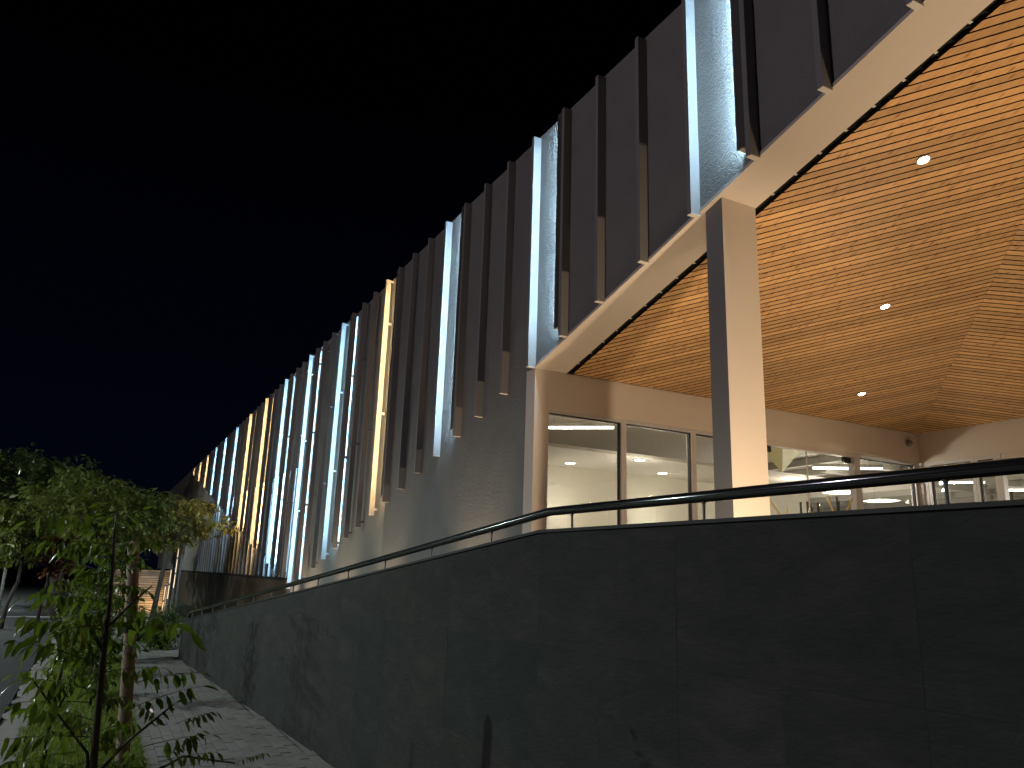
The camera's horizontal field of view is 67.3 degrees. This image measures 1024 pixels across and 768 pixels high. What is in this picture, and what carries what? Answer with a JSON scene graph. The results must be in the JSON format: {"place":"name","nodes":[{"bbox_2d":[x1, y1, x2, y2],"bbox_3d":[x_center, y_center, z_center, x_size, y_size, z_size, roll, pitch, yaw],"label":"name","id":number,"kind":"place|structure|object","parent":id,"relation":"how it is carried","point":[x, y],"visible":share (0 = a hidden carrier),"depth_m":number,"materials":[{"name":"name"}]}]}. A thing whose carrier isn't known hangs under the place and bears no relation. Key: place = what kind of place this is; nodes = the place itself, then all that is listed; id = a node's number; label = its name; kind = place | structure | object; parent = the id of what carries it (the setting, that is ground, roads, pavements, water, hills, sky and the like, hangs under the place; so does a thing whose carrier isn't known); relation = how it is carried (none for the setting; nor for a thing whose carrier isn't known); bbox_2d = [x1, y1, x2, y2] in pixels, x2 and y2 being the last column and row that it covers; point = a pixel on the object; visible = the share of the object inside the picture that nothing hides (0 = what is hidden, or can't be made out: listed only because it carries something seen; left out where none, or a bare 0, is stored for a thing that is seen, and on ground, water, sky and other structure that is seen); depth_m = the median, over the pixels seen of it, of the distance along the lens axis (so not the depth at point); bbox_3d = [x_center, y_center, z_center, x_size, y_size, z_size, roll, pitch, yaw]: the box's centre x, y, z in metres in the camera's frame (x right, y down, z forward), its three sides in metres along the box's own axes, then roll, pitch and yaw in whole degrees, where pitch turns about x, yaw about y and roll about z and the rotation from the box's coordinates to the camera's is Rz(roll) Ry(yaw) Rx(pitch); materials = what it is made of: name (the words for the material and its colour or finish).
{"place":"outdoors","nodes":[
{"label":"outdoors","id":0,"kind":"place"},
{"bbox_2d":[0,569,43,575],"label":"pavement","id":1,"kind":"structure","parent":0,"point":[16,571],"depth_m":117.29,"materials":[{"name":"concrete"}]},
{"bbox_2d":[0,569,84,719],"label":"road","id":2,"kind":"structure","parent":0,"point":[30,582],"depth_m":20.61,"materials":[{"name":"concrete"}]},
{"bbox_2d":[0,567,7,606],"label":"marker pole","id":3,"kind":"object","parent":2,"relation":"on","point":[3,583],"visible":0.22,"depth_m":24.91,"materials":[{"name":"grey metal"}]},
{"bbox_2d":[0,488,26,572],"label":"broadleaf tree","id":4,"kind":"object","parent":2,"relation":"on","point":[16,566],"visible":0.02,"depth_m":46.60,"materials":[{"name":"green plant"}]},
{"bbox_2d":[0,494,70,628],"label":"broadleaf tree","id":5,"kind":"object","parent":2,"relation":"on","point":[22,537],"visible":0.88,"depth_m":18.72,"materials":[{"name":"green plant"}]},
{"bbox_2d":[23,528,83,620],"bbox_3d":[-12.078,5.048,20.234,1.882,2.598,1.881,-3,-15,18],"label":"broadleaf tree","id":6,"kind":"object","parent":2,"relation":"on","point":[52,566],"visible":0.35,"depth_m":20.05,"materials":[{"name":"green plant"}]},
{"bbox_2d":[2,450,111,600],"bbox_3d":[-15.956,5.123,26.696,3.534,5.355,4.404,9,-16,-27],"label":"broadleaf tree","id":7,"kind":"object","parent":2,"relation":"on","point":[40,473],"visible":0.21,"depth_m":26.45,"materials":[{"name":"green plant"}]},
{"bbox_2d":[6,586,150,767],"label":"lawn","id":8,"kind":"structure","parent":0,"point":[77,744],"depth_m":7.08,"materials":[{"name":"plant"}]},
{"bbox_2d":[1,607,107,759],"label":"sapling","id":9,"kind":"object","parent":8,"relation":"on","point":[50,672],"visible":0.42,"depth_m":6.05,"materials":[{"name":"green plant"}]},
{"bbox_2d":[48,610,75,649],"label":"shrub","id":10,"kind":"object","parent":8,"relation":"on","point":[56,616],"visible":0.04,"depth_m":13.84,"materials":[{"name":"green plant"}]},
{"bbox_2d":[53,587,88,618],"bbox_3d":[-10.828,5.575,19.068,1.020,1.155,0.857,9,-16,-27],"label":"shrub","id":11,"kind":"object","parent":8,"relation":"on","point":[63,616],"visible":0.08,"depth_m":18.82,"materials":[{"name":"green plant"}]},
{"bbox_2d":[57,577,95,608],"bbox_3d":[-13.603,6.612,24.039,1.478,1.329,1.308,9,-16,-27],"label":"shrub","id":12,"kind":"object","parent":8,"relation":"on","point":[67,593],"visible":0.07,"depth_m":24.23,"materials":[{"name":"green plant"}]},
{"bbox_2d":[64,580,114,648],"bbox_3d":[-6.960,3.898,12.581,0.886,1.391,0.979,9,-16,-27],"label":"shrub","id":13,"kind":"object","parent":8,"relation":"on","point":[76,611],"visible":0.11,"depth_m":12.59,"materials":[{"name":"green plant"}]},
{"bbox_2d":[67,580,112,603],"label":"shrub","id":14,"kind":"object","parent":8,"relation":"on","point":[88,588],"visible":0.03,"depth_m":20.94,"materials":[{"name":"green plant"}]},
{"bbox_2d":[61,648,120,700],"bbox_3d":[-5.182,3.555,9.422,0.751,0.731,0.639,9,-16,-27],"label":"shrub","id":15,"kind":"object","parent":8,"relation":"on","point":[110,675],"visible":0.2,"depth_m":9.44,"materials":[{"name":"green plant"}]},
{"bbox_2d":[71,624,122,674],"bbox_3d":[-6.018,3.850,11.191,0.752,0.870,0.732,9,-16,-27],"label":"shrub","id":16,"kind":"object","parent":8,"relation":"on","point":[114,651],"visible":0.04,"depth_m":11.15,"materials":[{"name":"green plant"}]},
{"bbox_2d":[78,596,117,639],"bbox_3d":[-8.363,4.826,15.614,0.775,0.981,1.017,-4,-15,22],"label":"shrub","id":17,"kind":"object","parent":8,"relation":"on","point":[111,619],"visible":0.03,"depth_m":15.84,"materials":[{"name":"green plant"}]},
{"bbox_2d":[30,475,179,597],"bbox_3d":[-8.991,3.770,16.645,3.007,3.532,2.473,9,-16,-27],"label":"broadleaf tree","id":18,"kind":"object","parent":8,"relation":"on","point":[127,504],"visible":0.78,"depth_m":16.62,"materials":[{"name":"green plant"}]},
{"bbox_2d":[89,545,126,623],"bbox_3d":[-6.488,3.566,12.277,0.739,1.951,0.784,9,-16,-27],"label":"sapling","id":19,"kind":"object","parent":8,"relation":"on","point":[118,549],"visible":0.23,"depth_m":12.38,"materials":[{"name":"green plant"}]},
{"bbox_2d":[63,550,153,707],"bbox_3d":[-4.709,2.846,8.908,0.870,1.818,0.829,9,-16,-27],"label":"sapling","id":20,"kind":"object","parent":8,"relation":"on","point":[119,604],"visible":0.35,"depth_m":8.92,"materials":[{"name":"green plant"}]},
{"bbox_2d":[115,541,139,767],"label":"wooden stake","id":21,"kind":"object","parent":8,"relation":"on","point":[124,716],"visible":0.39,"depth_m":4.69,"materials":[{"name":"brown wood"}]},
{"bbox_2d":[0,494,269,767],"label":"sapling","id":22,"kind":"object","parent":8,"relation":"on","point":[75,726],"visible":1,"depth_m":3.64,"materials":[{"name":"green plant"}]},
{"bbox_2d":[0,566,205,725],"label":"ground","id":23,"kind":"structure","parent":0,"point":[186,608],"depth_m":30.70,"materials":[{"name":"soil"}]},
{"bbox_2d":[0,441,58,510],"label":"broadleaf tree","id":24,"kind":"object","parent":23,"relation":"on","point":[6,472],"visible":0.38,"depth_m":28.57,"materials":[{"name":"green plant"}]},
{"bbox_2d":[0,593,75,765],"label":"kerb","id":25,"kind":"structure","parent":23,"relation":"on","point":[8,730],"depth_m":8.11,"materials":[{"name":"concrete"}]},
{"bbox_2d":[10,464,114,619],"bbox_3d":[-12.987,4.500,22.213,2.916,4.597,3.469,4,-14,-7],"label":"broadleaf tree","id":26,"kind":"object","parent":23,"relation":"on","point":[65,480],"visible":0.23,"depth_m":22.03,"materials":[{"name":"green plant"}]},
{"bbox_2d":[155,0,1023,612],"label":"commercial building","id":27,"kind":"structure","parent":23,"relation":"on","point":[687,246],"depth_m":8.38,"materials":[{"name":"paint"}]},
{"bbox_2d":[177,534,182,569],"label":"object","id":28,"kind":"structure","parent":27,"relation":"in","point":[182,534],"depth_m":40.93,"materials":[{"name":"glass"}]},
{"bbox_2d":[181,531,186,569],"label":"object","id":29,"kind":"structure","parent":27,"relation":"in","point":[186,531],"depth_m":39.19,"materials":[{"name":"glass"}]},
{"bbox_2d":[183,546,186,569],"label":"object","id":30,"kind":"structure","parent":27,"relation":"in","point":[186,546],"depth_m":38.60,"materials":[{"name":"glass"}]},
{"bbox_2d":[184,532,189,569],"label":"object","id":31,"kind":"structure","parent":27,"relation":"in","point":[189,532],"depth_m":38.00,"materials":[{"name":"glass"}]},
{"bbox_2d":[185,548,189,569],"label":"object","id":32,"kind":"structure","parent":27,"relation":"in","point":[188,548],"depth_m":37.40,"materials":[{"name":"metal"}]},
{"bbox_2d":[187,545,191,569],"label":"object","id":33,"kind":"structure","parent":27,"relation":"in","point":[191,545],"depth_m":36.83,"materials":[{"name":"metal"}]},
{"bbox_2d":[188,543,192,569],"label":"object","id":34,"kind":"structure","parent":27,"relation":"in","point":[192,543],"depth_m":36.24,"materials":[{"name":"metal"}]},
{"bbox_2d":[190,537,194,570],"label":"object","id":35,"kind":"structure","parent":27,"relation":"in","point":[194,537],"depth_m":35.64,"materials":[{"name":"metal"}]},
{"bbox_2d":[191,525,198,570],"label":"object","id":36,"kind":"structure","parent":27,"relation":"in","point":[198,525],"depth_m":35.10,"materials":[{"name":"metal"}]},
{"bbox_2d":[193,539,198,570],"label":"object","id":37,"kind":"structure","parent":27,"relation":"in","point":[197,539],"depth_m":34.52,"materials":[{"name":"metal"}]},
{"bbox_2d":[195,529,200,570],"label":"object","id":38,"kind":"structure","parent":27,"relation":"in","point":[200,529],"depth_m":33.92,"materials":[{"name":"metal"}]},
{"bbox_2d":[197,518,204,570],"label":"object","id":39,"kind":"structure","parent":27,"relation":"in","point":[204,518],"depth_m":33.33,"materials":[{"name":"metal"}]},
{"bbox_2d":[199,517,206,570],"bbox_3d":[-13.078,6.635,32.698,0.075,2.580,0.678,9,-16,-27],"label":"facade fin","id":40,"kind":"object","parent":27,"relation":"in","point":[206,517],"depth_m":32.77,"materials":[{"name":"metal"}]},
{"bbox_2d":[201,516,208,570],"bbox_3d":[-12.760,6.500,32.115,0.075,2.580,0.678,9,-16,-27],"label":"facade fin","id":41,"kind":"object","parent":27,"relation":"in","point":[207,516],"depth_m":32.18,"materials":[{"name":"metal"}]},
{"bbox_2d":[203,511,211,571],"bbox_3d":[-12.442,6.364,31.532,0.075,2.580,0.678,9,-16,-27],"label":"facade fin","id":42,"kind":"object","parent":27,"relation":"in","point":[206,547],"depth_m":31.59,"materials":[{"name":"metal"}]},
{"bbox_2d":[205,508,214,571],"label":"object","id":43,"kind":"structure","parent":27,"relation":"in","point":[209,540],"depth_m":31.04,"materials":[{"name":"metal"}]},
{"bbox_2d":[207,506,216,571],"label":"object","id":44,"kind":"structure","parent":27,"relation":"in","point":[214,517],"depth_m":30.49,"materials":[{"name":"metal"}]},
{"bbox_2d":[209,505,218,571],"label":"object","id":45,"kind":"structure","parent":27,"relation":"in","point":[212,552],"depth_m":29.92,"materials":[{"name":"metal"}]},
{"bbox_2d":[211,507,221,571],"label":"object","id":46,"kind":"structure","parent":27,"relation":"in","point":[219,514],"depth_m":29.33,"materials":[{"name":"metal"}]},
{"bbox_2d":[214,510,223,571],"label":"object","id":47,"kind":"structure","parent":27,"relation":"in","point":[218,542],"depth_m":28.73,"materials":[{"name":"metal"}]},
{"bbox_2d":[216,512,225,572],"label":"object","id":48,"kind":"structure","parent":27,"relation":"in","point":[221,538],"depth_m":28.11,"materials":[{"name":"metal"}]},
{"bbox_2d":[219,515,227,572],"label":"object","id":49,"kind":"structure","parent":27,"relation":"in","point":[224,537],"depth_m":27.51,"materials":[{"name":"metal"}]},
{"bbox_2d":[222,515,230,572],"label":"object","id":50,"kind":"structure","parent":27,"relation":"in","point":[227,536],"depth_m":26.93,"materials":[{"name":"metal"}]},
{"bbox_2d":[224,498,233,572],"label":"window","id":51,"kind":"structure","parent":27,"relation":"in","point":[230,537],"depth_m":26.34,"materials":[{"name":"glass"}]},
{"bbox_2d":[227,498,236,573],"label":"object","id":52,"kind":"structure","parent":27,"relation":"in","point":[233,537],"depth_m":25.75,"materials":[{"name":"metal"}]},
{"bbox_2d":[231,499,239,573],"bbox_3d":[-8.945,4.868,25.117,0.075,2.580,0.678,9,-16,-27],"label":"facade fin","id":53,"kind":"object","parent":27,"relation":"in","point":[236,535],"depth_m":25.16,"materials":[{"name":"metal"}]},
{"bbox_2d":[234,528,241,573],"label":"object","id":54,"kind":"structure","parent":27,"relation":"in","point":[239,534],"depth_m":24.56,"materials":[{"name":"metal"}]},
{"bbox_2d":[237,491,247,573],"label":"window","id":55,"kind":"structure","parent":27,"relation":"in","point":[243,537],"depth_m":23.98,"materials":[{"name":"metal"}]},
{"bbox_2d":[241,493,250,574],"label":"window","id":56,"kind":"structure","parent":27,"relation":"in","point":[246,541],"depth_m":23.39,"materials":[{"name":"glass"}]},
{"bbox_2d":[245,487,255,574],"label":"window","id":57,"kind":"structure","parent":27,"relation":"in","point":[249,545],"depth_m":22.80,"materials":[{"name":"glass"}]},
{"bbox_2d":[249,491,258,574],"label":"window","id":58,"kind":"structure","parent":27,"relation":"in","point":[253,550],"depth_m":22.19,"materials":[{"name":"metal"}]},
{"bbox_2d":[253,484,263,574],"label":"window","id":59,"kind":"structure","parent":27,"relation":"in","point":[256,562],"depth_m":21.65,"materials":[{"name":"glass"}]},
{"bbox_2d":[257,481,268,575],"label":"window","id":60,"kind":"structure","parent":27,"relation":"in","point":[260,567],"depth_m":21.07,"materials":[{"name":"metal"}]},
{"bbox_2d":[262,479,273,575],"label":"window","id":61,"kind":"structure","parent":27,"relation":"in","point":[265,565],"depth_m":20.55,"materials":[{"name":"glass"}]},
{"bbox_2d":[267,476,278,576],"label":"window","id":62,"kind":"structure","parent":27,"relation":"in","point":[270,571],"depth_m":19.95,"materials":[{"name":"glass"}]},
{"bbox_2d":[272,474,284,576],"bbox_3d":[-5.765,3.508,19.285,0.075,2.580,0.678,9,-16,-27],"label":"window","id":63,"kind":"structure","parent":27,"relation":"in","point":[274,569],"depth_m":19.50,"materials":[{"name":"glass"}]},
{"bbox_2d":[278,471,291,576],"bbox_3d":[-5.447,3.372,18.702,0.075,2.580,0.678,9,-16,-27],"label":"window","id":64,"kind":"structure","parent":27,"relation":"in","point":[279,575],"depth_m":18.93,"materials":[{"name":"metal"}]},
{"bbox_2d":[284,468,297,577],"bbox_3d":[-5.129,3.236,18.119,0.075,2.580,0.678,9,-16,-27],"label":"window","id":65,"kind":"structure","parent":27,"relation":"in","point":[296,473],"depth_m":18.35,"materials":[{"name":"glass"}]},
{"bbox_2d":[549,416,613,428],"bbox_3d":[0.916,0.389,10.233,0.884,0.412,0.061,-1,-14,10],"label":"linear light","id":66,"kind":"object","parent":27,"relation":"hanging from","point":[580,426],"visible":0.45,"depth_m":10.17,"materials":[{"name":"grey plastic"}]},
{"bbox_2d":[545,409,623,528],"bbox_3d":[0.779,1.521,8.441,1.042,2.410,0.090,9,-16,-27],"label":"window","id":67,"kind":"structure","parent":27,"relation":"in","point":[620,423],"depth_m":8.74,"materials":[{"name":"metal"}]},
{"bbox_2d":[624,420,695,523],"bbox_3d":[1.698,1.669,8.907,1.035,2.410,0.090,9,-16,-27],"label":"window","id":68,"kind":"structure","parent":27,"relation":"in","point":[689,433],"depth_m":9.20,"materials":[{"name":"metal"}]},
{"bbox_2d":[693,430,712,519],"bbox_3d":[2.639,1.820,9.385,1.092,2.410,0.090,9,-16,-27],"label":"window","id":69,"kind":"structure","parent":27,"relation":"in","point":[695,433],"depth_m":9.33,"materials":[{"name":"metal"}]},
{"bbox_2d":[767,447,799,471],"bbox_3d":[4.214,1.183,12.021,0.586,0.410,0.411,13,-18,-37],"label":"fabric shade","id":70,"kind":"object","parent":27,"relation":"hanging from","point":[781,459],"visible":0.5,"depth_m":11.94,"materials":[{"name":"white fabric"}]},
{"bbox_2d":[767,446,809,514],"bbox_3d":[3.540,1.987,9.838,0.821,2.345,0.140,9,-16,-27],"label":"glass door","id":71,"kind":"structure","parent":27,"relation":"in","point":[768,447],"depth_m":10.03,"materials":[{"name":"metal"}]},
{"bbox_2d":[806,452,852,512],"bbox_3d":[4.288,2.107,10.217,0.865,2.345,0.140,9,-16,-27],"label":"glass door","id":72,"kind":"structure","parent":27,"relation":"in","point":[844,459],"depth_m":10.31,"materials":[{"name":"metal"}]},
{"bbox_2d":[822,490,849,493],"bbox_3d":[6.023,1.974,14.043,0.691,0.012,0.691,9,-16,-27],"label":"disc light","id":73,"kind":"object","parent":27,"relation":"attached to","point":[841,492],"visible":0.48,"depth_m":14.10,"materials":[{"name":"grey"}]},
{"bbox_2d":[812,454,882,469],"bbox_3d":[4.881,0.910,11.255,0.967,0.672,0.061,0,-14,9],"label":"linear light","id":74,"kind":"object","parent":27,"relation":"hanging from","point":[845,466],"visible":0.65,"depth_m":11.17,"materials":[{"name":"grey plastic"}]},
{"bbox_2d":[863,499,900,502],"bbox_3d":[7.286,2.301,15.178,0.691,0.012,0.691,9,-16,-27],"label":"disc light","id":75,"kind":"object","parent":27,"relation":"attached to","point":[881,500],"visible":0.97,"depth_m":15.19,"materials":[{"name":"grey plastic"}]},
{"bbox_2d":[880,303,890,309],"bbox_3d":[3.849,-0.801,7.935,0.108,0.012,0.108,9,-30,-27],"label":"downlight","id":76,"kind":"object","parent":27,"relation":"attached to","point":[885,306],"visible":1,"depth_m":7.93,"materials":[{"name":"grey"}]},
{"bbox_2d":[858,455,919,508],"bbox_3d":[5.306,2.248,10.739,1.250,2.410,0.090,9,-16,-27],"label":"window","id":77,"kind":"structure","parent":27,"relation":"in","point":[914,487],"depth_m":11.11,"materials":[{"name":"metal"}]},
{"bbox_2d":[905,440,912,446],"bbox_3d":[5.790,0.857,11.195,0.100,0.100,0.079,9,-16,-27],"label":"motion sensor","id":78,"kind":"object","parent":27,"relation":"attached to","point":[908,443],"visible":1,"depth_m":11.18,"materials":[{"name":"grey paint"}]},
{"bbox_2d":[916,155,930,164],"bbox_3d":[3.195,-1.741,5.972,0.108,0.012,0.108,9,-30,-27],"label":"downlight","id":79,"kind":"object","parent":27,"relation":"attached to","point":[923,159],"visible":1,"depth_m":5.97,"materials":[{"name":"grey plastic"}]},
{"bbox_2d":[927,457,977,504],"bbox_3d":[6.213,2.257,10.657,0.090,2.410,0.690,9,-16,-27],"label":"window","id":80,"kind":"structure","parent":27,"relation":"in","point":[932,487],"depth_m":11.01,"materials":[{"name":"metal"}]},
{"bbox_2d":[939,479,984,482],"bbox_3d":[7.166,1.251,12.312,0.651,0.672,0.060,-2,-15,15],"label":"linear light","id":81,"kind":"object","parent":27,"relation":"hanging from","point":[962,481],"visible":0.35,"depth_m":12.21,"materials":[{"name":"grey"}]},
{"bbox_2d":[973,455,1000,501],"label":"window","id":82,"kind":"structure","parent":27,"relation":"in","point":[979,481],"depth_m":10.48,"materials":[{"name":"metal"}]},
{"bbox_2d":[1009,479,1023,490],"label":"linear light","id":83,"kind":"object","parent":27,"relation":"hanging from","point":[1016,488],"visible":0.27,"depth_m":12.90,"materials":[{"name":"grey"}]},
{"bbox_2d":[178,499,1023,767],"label":"retaining wall","id":84,"kind":"structure","parent":23,"relation":"on","point":[891,637],"depth_m":3.38,"materials":[{"name":"concrete"}]},
{"bbox_2d":[187,457,1023,617],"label":"handrail","id":85,"kind":"object","parent":84,"relation":"on","point":[945,474],"visible":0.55,"depth_m":3.25,"materials":[{"name":"metal"}]},
{"bbox_2d":[105,589,333,767],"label":"pavement","id":86,"kind":"structure","parent":0,"point":[240,730],"depth_m":7.93,"materials":[{"name":"grey concrete"}]},
{"bbox_2d":[96,488,164,568],"bbox_3d":[-19.456,7.986,38.630,5.724,5.390,6.426,0,-14,6],"label":"broadleaf tree","id":87,"kind":"object","parent":86,"relation":"on","point":[117,560],"visible":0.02,"depth_m":38.30,"materials":[{"name":"green plant"}]},
{"bbox_2d":[115,611,162,640],"bbox_3d":[-8.043,5.339,16.775,1.146,0.742,0.866,0,-14,9],"label":"shrub","id":88,"kind":"object","parent":86,"relation":"on","point":[141,629],"visible":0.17,"depth_m":16.70,"materials":[{"name":"green plant"}]},
{"bbox_2d":[111,569,169,617],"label":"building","id":89,"kind":"structure","parent":86,"relation":"on","point":[148,578],"depth_m":24.32,"materials":[{"name":"brown"}]},
{"bbox_2d":[137,620,181,650],"bbox_3d":[-6.867,5.022,15.192,1.008,0.730,0.788,0,-14,9],"label":"shrub","id":90,"kind":"object","parent":86,"relation":"on","point":[158,640],"visible":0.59,"depth_m":15.05,"materials":[{"name":"green plant"}]},
{"bbox_2d":[161,585,166,614],"bbox_3d":[-10.678,6.704,23.537,0.060,1.080,0.066,9,-16,-27],"label":"light post","id":91,"kind":"object","parent":86,"relation":"on","point":[163,599],"visible":0.67,"depth_m":23.55,"materials":[{"name":"grey paint"}]},
{"bbox_2d":[151,602,184,628],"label":"shrub","id":92,"kind":"object","parent":86,"relation":"on","point":[172,615],"visible":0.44,"depth_m":19.69,"materials":[{"name":"green plant"}]},
{"bbox_2d":[165,564,172,610],"bbox_3d":[-10.537,6.397,23.569,0.060,1.700,0.066,9,-16,-27],"label":"light post","id":93,"kind":"object","parent":86,"relation":"on","point":[169,583],"visible":0.88,"depth_m":23.59,"materials":[{"name":"grey paint"}]},
{"bbox_2d":[170,548,178,605],"bbox_3d":[-10.374,6.088,23.613,0.060,2.330,0.066,9,-16,-27],"label":"light post","id":94,"kind":"object","parent":86,"relation":"on","point":[174,579],"visible":0.73,"depth_m":23.63,"materials":[{"name":"grey metal"}]},
{"bbox_2d":[173,555,182,611],"bbox_3d":[-10.237,6.254,23.537,0.060,1.980,0.060,9,-16,-27],"label":"light post","id":95,"kind":"object","parent":86,"relation":"on","point":[178,580],"visible":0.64,"depth_m":23.56,"materials":[{"name":"grey metal"}]},
{"bbox_2d":[128,494,239,619],"bbox_3d":[-9.983,5.156,22.851,3.141,3.803,3.076,5,-14,-11],"label":"broadleaf tree","id":96,"kind":"object","parent":86,"relation":"on","point":[196,513],"visible":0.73,"depth_m":22.81,"materials":[{"name":"green plant"}]},
{"bbox_2d":[0,0,681,569],"label":"sky","id":97,"kind":"structure","parent":0,"point":[196,195],"materials":[{"name":"black"}]}
]}

